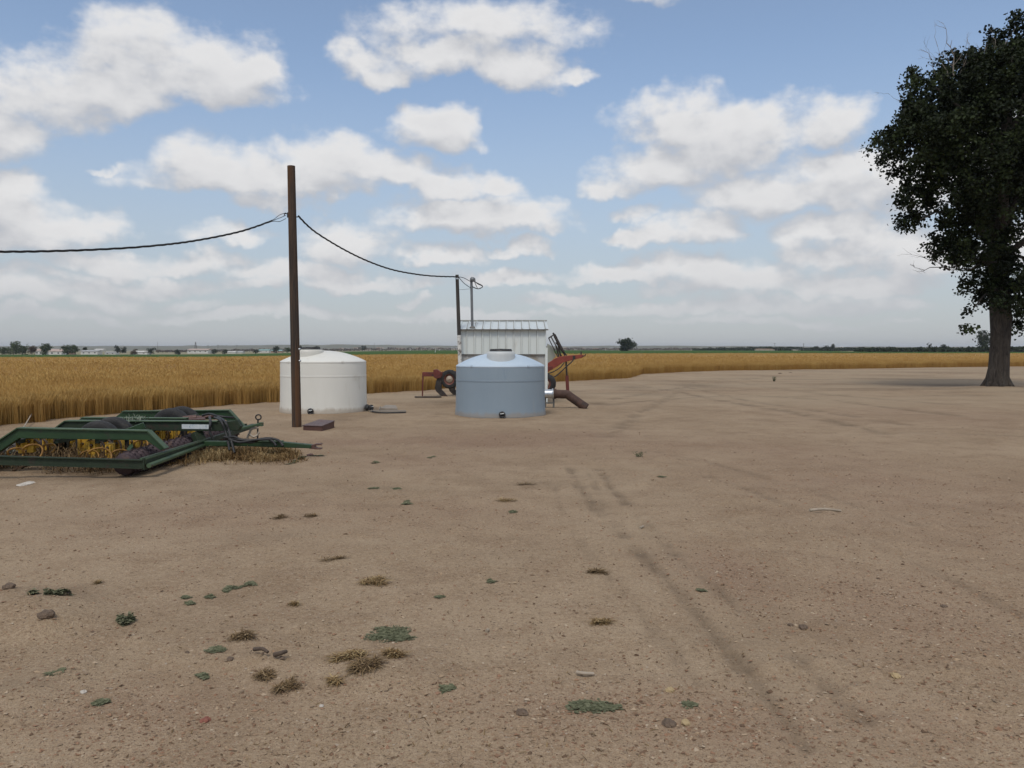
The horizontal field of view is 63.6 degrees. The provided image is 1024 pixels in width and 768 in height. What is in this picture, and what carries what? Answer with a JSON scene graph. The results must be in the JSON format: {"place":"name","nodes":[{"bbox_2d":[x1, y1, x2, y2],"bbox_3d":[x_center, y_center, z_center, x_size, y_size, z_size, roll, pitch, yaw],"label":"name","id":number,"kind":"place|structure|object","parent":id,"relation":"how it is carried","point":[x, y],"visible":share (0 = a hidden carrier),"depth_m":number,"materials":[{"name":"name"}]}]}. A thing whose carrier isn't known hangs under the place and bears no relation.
{"place":"outdoors","nodes":[
{"label":"outdoors","id":0,"kind":"place"},
{"bbox_2d":[166,445,310,466],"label":"dead grass","id":1,"kind":"structure","parent":0,"point":[264,454],"depth_m":12.00,"materials":[{"name":"plant"}]},
{"bbox_2d":[380,405,397,409],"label":"concrete slab","id":2,"kind":"structure","parent":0,"point":[389,407],"depth_m":22.09,"materials":[{"name":"grey concrete"}]},
{"bbox_2d":[0,344,1022,350],"bbox_3d":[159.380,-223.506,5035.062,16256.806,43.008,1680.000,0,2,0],"label":"hills","id":3,"kind":"structure","parent":0,"point":[183,348],"depth_m":4890.48,"materials":[{"name":"grey"}]},
{"bbox_2d":[0,350,1023,767],"bbox_3d":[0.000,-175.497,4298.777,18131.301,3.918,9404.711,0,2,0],"label":"ground","id":4,"kind":"structure","parent":0,"point":[870,420],"depth_m":5.81,"materials":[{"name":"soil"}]},
{"bbox_2d":[0,347,7,354],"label":"distant tree","id":5,"kind":"object","parent":4,"relation":"on","point":[2,350],"visible":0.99,"depth_m":638.94,"materials":[{"name":"green plant"}]},
{"bbox_2d":[2,582,15,589],"bbox_3d":[-3.310,1.335,5.439,0.074,0.050,0.070,1,3,18],"label":"dirt clod","id":6,"kind":"object","parent":4,"relation":"on","point":[9,585],"visible":0.99,"depth_m":5.42,"materials":[{"name":"soil"}]},
{"bbox_2d":[1,443,19,468],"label":"sage weed","id":7,"kind":"object","parent":4,"relation":"on","point":[12,453],"visible":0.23,"depth_m":11.16,"materials":[{"name":"green plant"}]},
{"bbox_2d":[4,341,22,354],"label":"distant tree","id":8,"kind":"object","parent":4,"relation":"on","point":[15,348],"visible":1,"depth_m":638.60,"materials":[{"name":"green plant"}]},
{"bbox_2d":[19,343,28,354],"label":"distant tree","id":9,"kind":"object","parent":4,"relation":"on","point":[24,348],"visible":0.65,"depth_m":652.77,"materials":[{"name":"green plant"}]},
{"bbox_2d":[20,481,34,484],"bbox_3d":[-5.722,1.177,9.786,0.157,0.042,0.164,0,2,0],"label":"stone","id":10,"kind":"object","parent":4,"relation":"on","point":[29,482],"visible":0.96,"depth_m":9.74,"materials":[{"name":"white stone"}]},
{"bbox_2d":[27,345,36,354],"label":"distant tree","id":11,"kind":"object","parent":4,"relation":"on","point":[32,348],"visible":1,"depth_m":628.76,"materials":[{"name":"green plant"}]},
{"bbox_2d":[26,588,39,594],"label":"green weed","id":12,"kind":"object","parent":4,"relation":"on","point":[31,591],"visible":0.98,"depth_m":5.33,"materials":[{"name":"green plant"}]},
{"bbox_2d":[35,349,47,354],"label":"distant house","id":13,"kind":"structure","parent":4,"relation":"on","point":[37,352],"depth_m":689.57,"materials":[{"name":"white"}]},
{"bbox_2d":[37,609,55,618],"bbox_3d":[-2.657,1.316,4.710,0.094,0.056,0.080,-2,3,-38],"label":"dirt clod","id":14,"kind":"object","parent":4,"relation":"on","point":[47,614],"visible":1,"depth_m":4.69,"materials":[{"name":"soil"}]},
{"bbox_2d":[39,343,53,354],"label":"distant tree","id":15,"kind":"object","parent":4,"relation":"on","point":[45,348],"visible":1,"depth_m":628.28,"materials":[{"name":"green plant"}]},
{"bbox_2d":[43,667,66,675],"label":"green weed","id":16,"kind":"object","parent":4,"relation":"on","point":[62,669],"visible":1,"depth_m":4.03,"materials":[{"name":"green plant"}]},
{"bbox_2d":[49,349,66,354],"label":"distant house","id":17,"kind":"structure","parent":4,"relation":"on","point":[55,351],"depth_m":689.57,"materials":[{"name":"white"}]},
{"bbox_2d":[43,587,73,594],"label":"green weed","id":18,"kind":"object","parent":4,"relation":"on","point":[60,591],"visible":1,"depth_m":5.17,"materials":[{"name":"green plant"}]},
{"bbox_2d":[59,591,71,595],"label":"weed","id":19,"kind":"object","parent":4,"relation":"on","point":[67,593],"visible":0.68,"depth_m":5.19,"materials":[{"name":"plant"}]},
{"bbox_2d":[60,344,77,354],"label":"distant tree","id":20,"kind":"object","parent":4,"relation":"on","point":[67,349],"visible":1,"depth_m":628.05,"materials":[{"name":"green plant"}]},
{"bbox_2d":[71,345,79,354],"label":"distant tree","id":21,"kind":"object","parent":4,"relation":"on","point":[75,347],"visible":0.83,"depth_m":638.36,"materials":[{"name":"green plant"}]},
{"bbox_2d":[0,432,182,474],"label":"tangled straw","id":22,"kind":"object","parent":4,"relation":"on","point":[65,453],"visible":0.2,"depth_m":10.92,"materials":[{"name":"yellow plant"}]},
{"bbox_2d":[81,350,101,354],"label":"distant house","id":23,"kind":"structure","parent":4,"relation":"on","point":[91,352],"depth_m":759.49,"materials":[{"name":"white"}]},
{"bbox_2d":[90,698,111,706],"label":"green weed","id":24,"kind":"object","parent":4,"relation":"on","point":[99,702],"visible":1,"depth_m":3.74,"materials":[{"name":"green plant"}]},
{"bbox_2d":[114,345,121,352],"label":"distant tree","id":25,"kind":"object","parent":4,"relation":"on","point":[117,349],"visible":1,"depth_m":758.40,"materials":[{"name":"green plant"}]},
{"bbox_2d":[115,611,136,625],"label":"green weed","id":26,"kind":"object","parent":4,"relation":"on","point":[123,620],"visible":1,"depth_m":4.82,"materials":[{"name":"green plant"}]},
{"bbox_2d":[123,413,148,420],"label":"sage weed","id":27,"kind":"object","parent":4,"relation":"on","point":[133,418],"visible":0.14,"depth_m":12.43,"materials":[{"name":"green plant"}]},
{"bbox_2d":[136,351,149,353],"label":"distant house","id":28,"kind":"structure","parent":4,"relation":"on","point":[140,352],"depth_m":779.48,"materials":[{"name":"white"}]},
{"bbox_2d":[145,348,156,354],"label":"distant tree","id":29,"kind":"object","parent":4,"relation":"on","point":[150,350],"visible":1,"depth_m":739.47,"materials":[{"name":"green plant"}]},
{"bbox_2d":[0,406,322,475],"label":"roller harrow","id":30,"kind":"object","parent":4,"relation":"on","point":[199,429],"visible":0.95,"depth_m":11.37,"materials":[{"name":"green paint"}]},
{"bbox_2d":[180,595,191,598],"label":"green weed","id":31,"kind":"object","parent":4,"relation":"on","point":[184,596],"visible":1,"depth_m":5.38,"materials":[{"name":"plant"}]},
{"bbox_2d":[184,600,194,604],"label":"green weed","id":32,"kind":"object","parent":4,"relation":"on","point":[188,602],"visible":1,"depth_m":5.25,"materials":[{"name":"green plant"}]},
{"bbox_2d":[187,349,212,353],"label":"distant house","id":33,"kind":"structure","parent":4,"relation":"on","point":[198,351],"depth_m":899.35,"materials":[{"name":"white"}]},
{"bbox_2d":[194,672,209,679],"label":"green weed","id":34,"kind":"object","parent":4,"relation":"on","point":[202,675],"visible":1,"depth_m":4.04,"materials":[{"name":"green plant"}]},
{"bbox_2d":[199,716,210,722],"bbox_3d":[-1.327,1.453,3.571,0.044,0.026,0.045,0,2,0],"label":"stone","id":35,"kind":"object","parent":4,"relation":"on","point":[205,719],"visible":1,"depth_m":3.56,"materials":[{"name":"stone"}]},
{"bbox_2d":[204,594,215,598],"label":"green weed","id":36,"kind":"object","parent":4,"relation":"on","point":[210,596],"visible":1,"depth_m":5.38,"materials":[{"name":"green plant"}]},
{"bbox_2d":[203,645,226,652],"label":"green weed","id":37,"kind":"object","parent":4,"relation":"on","point":[217,648],"visible":1,"depth_m":4.34,"materials":[{"name":"green plant"}]},
{"bbox_2d":[222,587,232,592],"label":"green weed","id":38,"kind":"object","parent":4,"relation":"on","point":[226,589],"visible":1,"depth_m":5.54,"materials":[{"name":"green plant"}]},
{"bbox_2d":[225,581,257,588],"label":"green weed","id":39,"kind":"object","parent":4,"relation":"on","point":[253,583],"visible":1,"depth_m":5.62,"materials":[{"name":"green plant"}]},
{"bbox_2d":[226,628,259,641],"bbox_3d":[-1.470,1.370,4.530,0.214,0.043,0.201,0,2,0],"label":"straw clump","id":40,"kind":"object","parent":4,"relation":"on","point":[245,634],"visible":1,"depth_m":4.51,"materials":[{"name":"beige plant"}]},
{"bbox_2d":[253,647,268,653],"bbox_3d":[-1.299,1.375,4.272,0.118,0.039,0.022,2,3,38],"label":"stick","id":41,"kind":"object","parent":4,"relation":"on","point":[265,650],"visible":1,"depth_m":4.26,"materials":[{"name":"wood"}]},
{"bbox_2d":[250,666,277,681],"bbox_3d":[-1.201,1.418,4.056,0.141,0.038,0.157,1,3,23],"label":"straw clump","id":42,"kind":"object","parent":4,"relation":"on","point":[262,674],"visible":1,"depth_m":4.04,"materials":[{"name":"beige plant"}]},
{"bbox_2d":[258,349,270,352],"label":"distant house","id":43,"kind":"structure","parent":4,"relation":"on","point":[265,350],"depth_m":999.28,"materials":[{"name":"white"}]},
{"bbox_2d":[273,346,279,352],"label":"distant tree","id":44,"kind":"object","parent":4,"relation":"on","point":[276,348],"visible":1,"depth_m":828.89,"materials":[{"name":"green plant"}]},
{"bbox_2d":[273,650,287,656],"bbox_3d":[-1.185,1.381,4.236,0.080,0.033,0.041,-2,3,-37],"label":"stick","id":45,"kind":"object","parent":4,"relation":"on","point":[278,653],"visible":1,"depth_m":4.22,"materials":[{"name":"wood"}]},
{"bbox_2d":[271,513,292,519],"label":"straw clump","id":46,"kind":"object","parent":4,"relation":"on","point":[281,515],"visible":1,"depth_m":7.71,"materials":[{"name":"beige plant"}]},
{"bbox_2d":[267,674,302,694],"bbox_3d":[-1.075,1.426,3.924,0.165,0.038,0.182,-1,2,-16],"label":"straw clump","id":47,"kind":"object","parent":4,"relation":"on","point":[284,685],"visible":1,"depth_m":3.90,"materials":[{"name":"beige plant"}]},
{"bbox_2d":[284,165,301,426],"bbox_3d":[-4.511,-1.630,17.060,0.309,5.684,0.196,1,3,26],"label":"utility pole","id":48,"kind":"object","parent":4,"relation":"on","point":[295,348],"visible":0.88,"depth_m":16.98,"materials":[{"name":"brown wood"}]},
{"bbox_2d":[0,213,285,252],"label":"overhead cable","id":49,"kind":"object","parent":48,"relation":"attached to","point":[67,250],"visible":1,"depth_m":13.21,"materials":[{"name":"black rubber"}]},
{"bbox_2d":[299,216,456,276],"bbox_3d":[-3.154,-3.230,20.467,0.395,0.768,7.419,1,3,22],"label":"overhead cable","id":50,"kind":"object","parent":48,"relation":"attached to","point":[306,224],"visible":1,"depth_m":19.97,"materials":[{"name":"black rubber"}]},
{"bbox_2d":[285,599,302,607],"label":"straw clump","id":51,"kind":"object","parent":4,"relation":"on","point":[294,603],"visible":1,"depth_m":5.20,"materials":[{"name":"beige plant"}]},
{"bbox_2d":[156,347,457,352],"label":"distant scrub","id":52,"kind":"object","parent":4,"relation":"on","point":[356,349],"visible":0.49,"depth_m":1766.43,"materials":[{"name":"green plant"}]},
{"bbox_2d":[304,512,321,516],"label":"straw clump","id":53,"kind":"object","parent":4,"relation":"on","point":[310,515],"visible":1,"depth_m":7.89,"materials":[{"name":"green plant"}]},
{"bbox_2d":[302,419,334,430],"bbox_3d":[-3.891,0.841,16.801,0.447,0.172,0.810,1,2,12],"label":"steel box","id":54,"kind":"object","parent":4,"relation":"on","point":[320,425],"visible":0.98,"depth_m":16.55,"materials":[{"name":"metal"}]},
{"bbox_2d":[279,347,373,413],"bbox_3d":[-4.924,-0.116,21.612,2.263,1.699,2.263,-2,3,-39],"label":"poly tank","id":55,"kind":"object","parent":4,"relation":"on","point":[333,382],"visible":0.93,"depth_m":20.73,"materials":[{"name":"white plastic"}]},
{"bbox_2d":[318,555,346,560],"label":"straw clump","id":56,"kind":"object","parent":4,"relation":"on","point":[335,558],"visible":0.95,"depth_m":6.33,"materials":[{"name":"beige plant"}]},
{"bbox_2d":[323,673,344,685],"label":"straw clump","id":57,"kind":"object","parent":4,"relation":"on","point":[334,679],"visible":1,"depth_m":3.93,"materials":[{"name":"beige plant"}]},
{"bbox_2d":[320,648,373,663],"bbox_3d":[-0.850,1.388,4.233,0.285,0.052,0.216,0,2,0],"label":"straw clump","id":58,"kind":"object","parent":4,"relation":"on","point":[350,654],"visible":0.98,"depth_m":4.21,"materials":[{"name":"beige plant"}]},
{"bbox_2d":[341,652,387,676],"bbox_3d":[-0.718,1.372,4.064,0.266,0.062,0.239,0,2,0],"label":"straw clump","id":59,"kind":"object","parent":4,"relation":"on","point":[361,665],"visible":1,"depth_m":4.04,"materials":[{"name":"beige plant"}]},
{"bbox_2d":[353,574,394,586],"bbox_3d":[-0.952,1.354,5.729,0.290,0.045,0.276,0,2,0],"label":"straw clump","id":60,"kind":"object","parent":4,"relation":"on","point":[375,580],"visible":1,"depth_m":5.70,"materials":[{"name":"beige plant"}]},
{"bbox_2d":[368,409,405,413],"bbox_3d":[-3.305,0.682,20.829,1.212,0.083,0.520,2,3,32],"label":"drain hose","id":61,"kind":"object","parent":4,"relation":"on","point":[387,412],"visible":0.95,"depth_m":20.56,"materials":[{"name":"rubber"}]},
{"bbox_2d":[370,406,405,411],"bbox_3d":[-3.156,0.645,21.105,0.910,0.151,0.136,0,2,-7],"label":"weathered board","id":62,"kind":"object","parent":4,"relation":"on","point":[379,410],"visible":0.98,"depth_m":21.05,"materials":[{"name":"grey wood"}]},
{"bbox_2d":[363,625,416,642],"bbox_3d":[-0.695,1.408,4.649,0.297,0.020,0.323,-1,2,-17],"label":"green weed","id":63,"kind":"object","parent":4,"relation":"on","point":[397,633],"visible":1,"depth_m":4.64,"materials":[{"name":"green plant"}]},
{"bbox_2d":[378,646,411,658],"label":"straw clump","id":64,"kind":"object","parent":4,"relation":"on","point":[392,652],"visible":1,"depth_m":4.19,"materials":[{"name":"beige plant"}]},
{"bbox_2d":[401,500,412,504],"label":"green weed","id":65,"kind":"object","parent":4,"relation":"on","point":[405,502],"visible":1,"depth_m":8.54,"materials":[{"name":"plant"}]},
{"bbox_2d":[415,396,440,397],"bbox_3d":[-2.781,0.427,27.388,0.890,0.064,0.150,-1,3,-24],"label":"timber plank","id":66,"kind":"object","parent":4,"relation":"on","point":[427,396],"visible":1,"depth_m":27.31,"materials":[{"name":"grey wood"}]},
{"bbox_2d":[434,595,445,598],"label":"green weed","id":67,"kind":"object","parent":4,"relation":"on","point":[439,596],"visible":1,"depth_m":5.40,"materials":[{"name":"plant"}]},
{"bbox_2d":[438,683,456,693],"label":"green weed","id":68,"kind":"object","parent":4,"relation":"on","point":[449,687],"visible":1,"depth_m":3.88,"materials":[{"name":"green plant"}]},
{"bbox_2d":[455,275,461,363],"bbox_3d":[-1.524,-1.178,23.972,0.245,3.964,0.121,0,2,0],"label":"service post","id":69,"kind":"object","parent":4,"relation":"on","point":[458,323],"visible":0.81,"depth_m":23.90,"materials":[{"name":"brown wood"}]},
{"bbox_2d":[458,277,482,289],"bbox_3d":[-1.216,-2.919,24.034,0.757,0.381,0.178,-1,3,-19],"label":"service drop wire","id":70,"kind":"object","parent":69,"relation":"attached to","point":[472,285],"visible":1,"depth_m":24.07,"materials":[{"name":"grey metal"}]},
{"bbox_2d":[487,578,494,582],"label":"green weed","id":71,"kind":"object","parent":4,"relation":"on","point":[489,580],"visible":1,"depth_m":5.72,"materials":[{"name":"green plant"}]},
{"bbox_2d":[455,349,545,417],"bbox_3d":[-0.286,-0.040,20.355,2.252,1.655,2.350,0,2,0],"label":"poly tank","id":72,"kind":"object","parent":4,"relation":"on","point":[500,383],"visible":0.99,"depth_m":19.48,"materials":[{"name":"blue plastic"}]},
{"bbox_2d":[460,320,547,401],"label":"metal shed","id":73,"kind":"structure","parent":4,"relation":"on","point":[526,338],"depth_m":24.16,"materials":[{"name":"white metal"}]},
{"bbox_2d":[469,277,475,327],"bbox_3d":[-1.155,-2.346,24.173,0.181,1.563,0.170,0,2,0],"label":"service mast","id":74,"kind":"object","parent":73,"relation":"on","point":[472,279],"visible":1,"depth_m":24.14,"materials":[{"name":"grey metal"}]},
{"bbox_2d":[422,333,585,395],"bbox_3d":[-0.174,-0.673,29.644,6.430,2.402,1.806,-1,3,-23],"label":"red plough","id":75,"kind":"object","parent":4,"relation":"on","point":[446,379],"visible":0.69,"depth_m":29.54,"materials":[{"name":"paint"}]},
{"bbox_2d":[494,496,515,501],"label":"straw clump","id":76,"kind":"object","parent":4,"relation":"on","point":[505,499],"visible":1,"depth_m":8.61,"materials":[{"name":"brown plant"}]},
{"bbox_2d":[0,350,1023,356],"bbox_3d":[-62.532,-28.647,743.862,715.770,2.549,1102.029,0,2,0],"label":"green field","id":77,"kind":"structure","parent":4,"relation":"on","point":[421,352],"depth_m":355.03,"materials":[{"name":"green plant"}]},
{"bbox_2d":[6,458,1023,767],"bbox_3d":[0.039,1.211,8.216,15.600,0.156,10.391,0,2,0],"label":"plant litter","id":78,"kind":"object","parent":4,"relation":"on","point":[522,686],"visible":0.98,"depth_m":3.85,"materials":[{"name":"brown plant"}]},
{"bbox_2d":[516,708,527,715],"bbox_3d":[0.043,1.446,3.644,0.057,0.031,0.060,0,2,0],"label":"dirt clod","id":79,"kind":"object","parent":4,"relation":"on","point":[522,712],"visible":1,"depth_m":3.62,"materials":[{"name":"soil"}]},
{"bbox_2d":[545,388,588,408],"bbox_3d":[1.210,0.432,22.613,1.781,0.619,0.334,0,2,5],"label":"discharge pipe","id":80,"kind":"object","parent":4,"relation":"on","point":[574,399],"visible":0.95,"depth_m":22.52,"materials":[{"name":"metal"}]},
{"bbox_2d":[576,670,593,674],"bbox_3d":[0.361,1.429,4.084,0.092,0.025,0.037,0,2,0],"label":"stick","id":81,"kind":"object","parent":4,"relation":"on","point":[583,673],"visible":1,"depth_m":4.07,"materials":[{"name":"grey wood"}]},
{"bbox_2d":[565,698,623,713],"bbox_3d":[0.365,1.448,3.727,0.267,0.018,0.161,0,2,-10],"label":"green weed","id":82,"kind":"object","parent":4,"relation":"on","point":[584,705],"visible":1,"depth_m":3.71,"materials":[{"name":"green plant"}]},
{"bbox_2d":[581,567,609,573],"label":"straw clump","id":83,"kind":"object","parent":4,"relation":"on","point":[594,570],"visible":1,"depth_m":5.97,"materials":[{"name":"beige plant"}]},
{"bbox_2d":[586,617,616,625],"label":"straw clump","id":84,"kind":"object","parent":4,"relation":"on","point":[595,621],"visible":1,"depth_m":4.84,"materials":[{"name":"beige plant"}]},
{"bbox_2d":[552,347,697,349],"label":"distant scrub","id":85,"kind":"object","parent":4,"relation":"on","point":[614,348],"visible":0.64,"depth_m":1910.03,"materials":[{"name":"green plant"}]},
{"bbox_2d":[615,338,637,350],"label":"distant tree","id":86,"kind":"object","parent":4,"relation":"on","point":[626,344],"visible":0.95,"depth_m":596.12,"materials":[{"name":"green plant"}]},
{"bbox_2d":[661,718,676,727],"bbox_3d":[0.677,1.463,3.558,0.068,0.036,0.061,0,2,0],"label":"stone","id":87,"kind":"object","parent":4,"relation":"on","point":[668,722],"visible":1,"depth_m":3.55,"materials":[{"name":"stone"}]},
{"bbox_2d":[665,687,674,692],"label":"stone","id":88,"kind":"object","parent":4,"relation":"on","point":[670,689],"visible":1,"depth_m":3.88,"materials":[{"name":"beige stone"}]},
{"bbox_2d":[681,719,690,725],"bbox_3d":[0.747,1.460,3.567,0.041,0.026,0.044,-1,3,-24],"label":"stone","id":89,"kind":"object","parent":4,"relation":"on","point":[685,722],"visible":1,"depth_m":3.56,"materials":[{"name":"beige stone"}]},
{"bbox_2d":[681,700,698,708],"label":"green weed","id":90,"kind":"object","parent":4,"relation":"on","point":[689,704],"visible":1,"depth_m":3.73,"materials":[{"name":"green plant"}]},
{"bbox_2d":[755,349,777,350],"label":"distant house","id":91,"kind":"structure","parent":4,"relation":"on","point":[765,349],"depth_m":979.20,"materials":[{"name":"white"}]},
{"bbox_2d":[692,346,862,350],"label":"distant wood","id":92,"kind":"object","parent":4,"relation":"on","point":[789,348],"visible":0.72,"depth_m":977.30,"materials":[{"name":"green plant"}]},
{"bbox_2d":[799,624,807,629],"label":"dirt clod","id":93,"kind":"object","parent":4,"relation":"on","point":[803,626],"visible":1,"depth_m":4.73,"materials":[{"name":"soil"}]},
{"bbox_2d":[809,508,841,511],"bbox_3d":[3.059,1.232,8.070,0.356,0.052,0.030,-1,2,-16],"label":"stick","id":94,"kind":"object","parent":4,"relation":"on","point":[821,509],"visible":1,"depth_m":8.06,"materials":[{"name":"beige wood"}]},
{"bbox_2d":[890,672,900,678],"bbox_3d":[1.863,1.418,4.013,0.051,0.032,0.048,0,2,0],"label":"stone","id":95,"kind":"object","parent":4,"relation":"on","point":[894,675],"visible":1,"depth_m":4.00,"materials":[{"name":"beige stone"}]},
{"bbox_2d":[853,346,1023,351],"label":"hedge","id":96,"kind":"object","parent":4,"relation":"on","point":[941,349],"visible":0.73,"depth_m":455.64,"materials":[{"name":"green plant"}]},
{"bbox_2d":[858,9,1023,386],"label":"cottonwood tree","id":97,"kind":"object","parent":4,"relation":"on","point":[978,113],"visible":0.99,"depth_m":32.26,"materials":[{"name":"green plant"}]},
{"bbox_2d":[975,330,989,350],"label":"distant tree","id":98,"kind":"object","parent":4,"relation":"on","point":[983,339],"visible":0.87,"depth_m":458.28,"materials":[{"name":"green plant"}]},
{"bbox_2d":[0,353,1023,425],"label":"wheat field","id":99,"kind":"structure","parent":0,"point":[42,389],"depth_m":42.69,"materials":[{"name":"yellow plant"}]},
{"bbox_2d":[0,0,1023,346],"label":"sky","id":100,"kind":"structure","parent":0,"point":[649,172],"materials":[{"name":"blue"}]}
]}

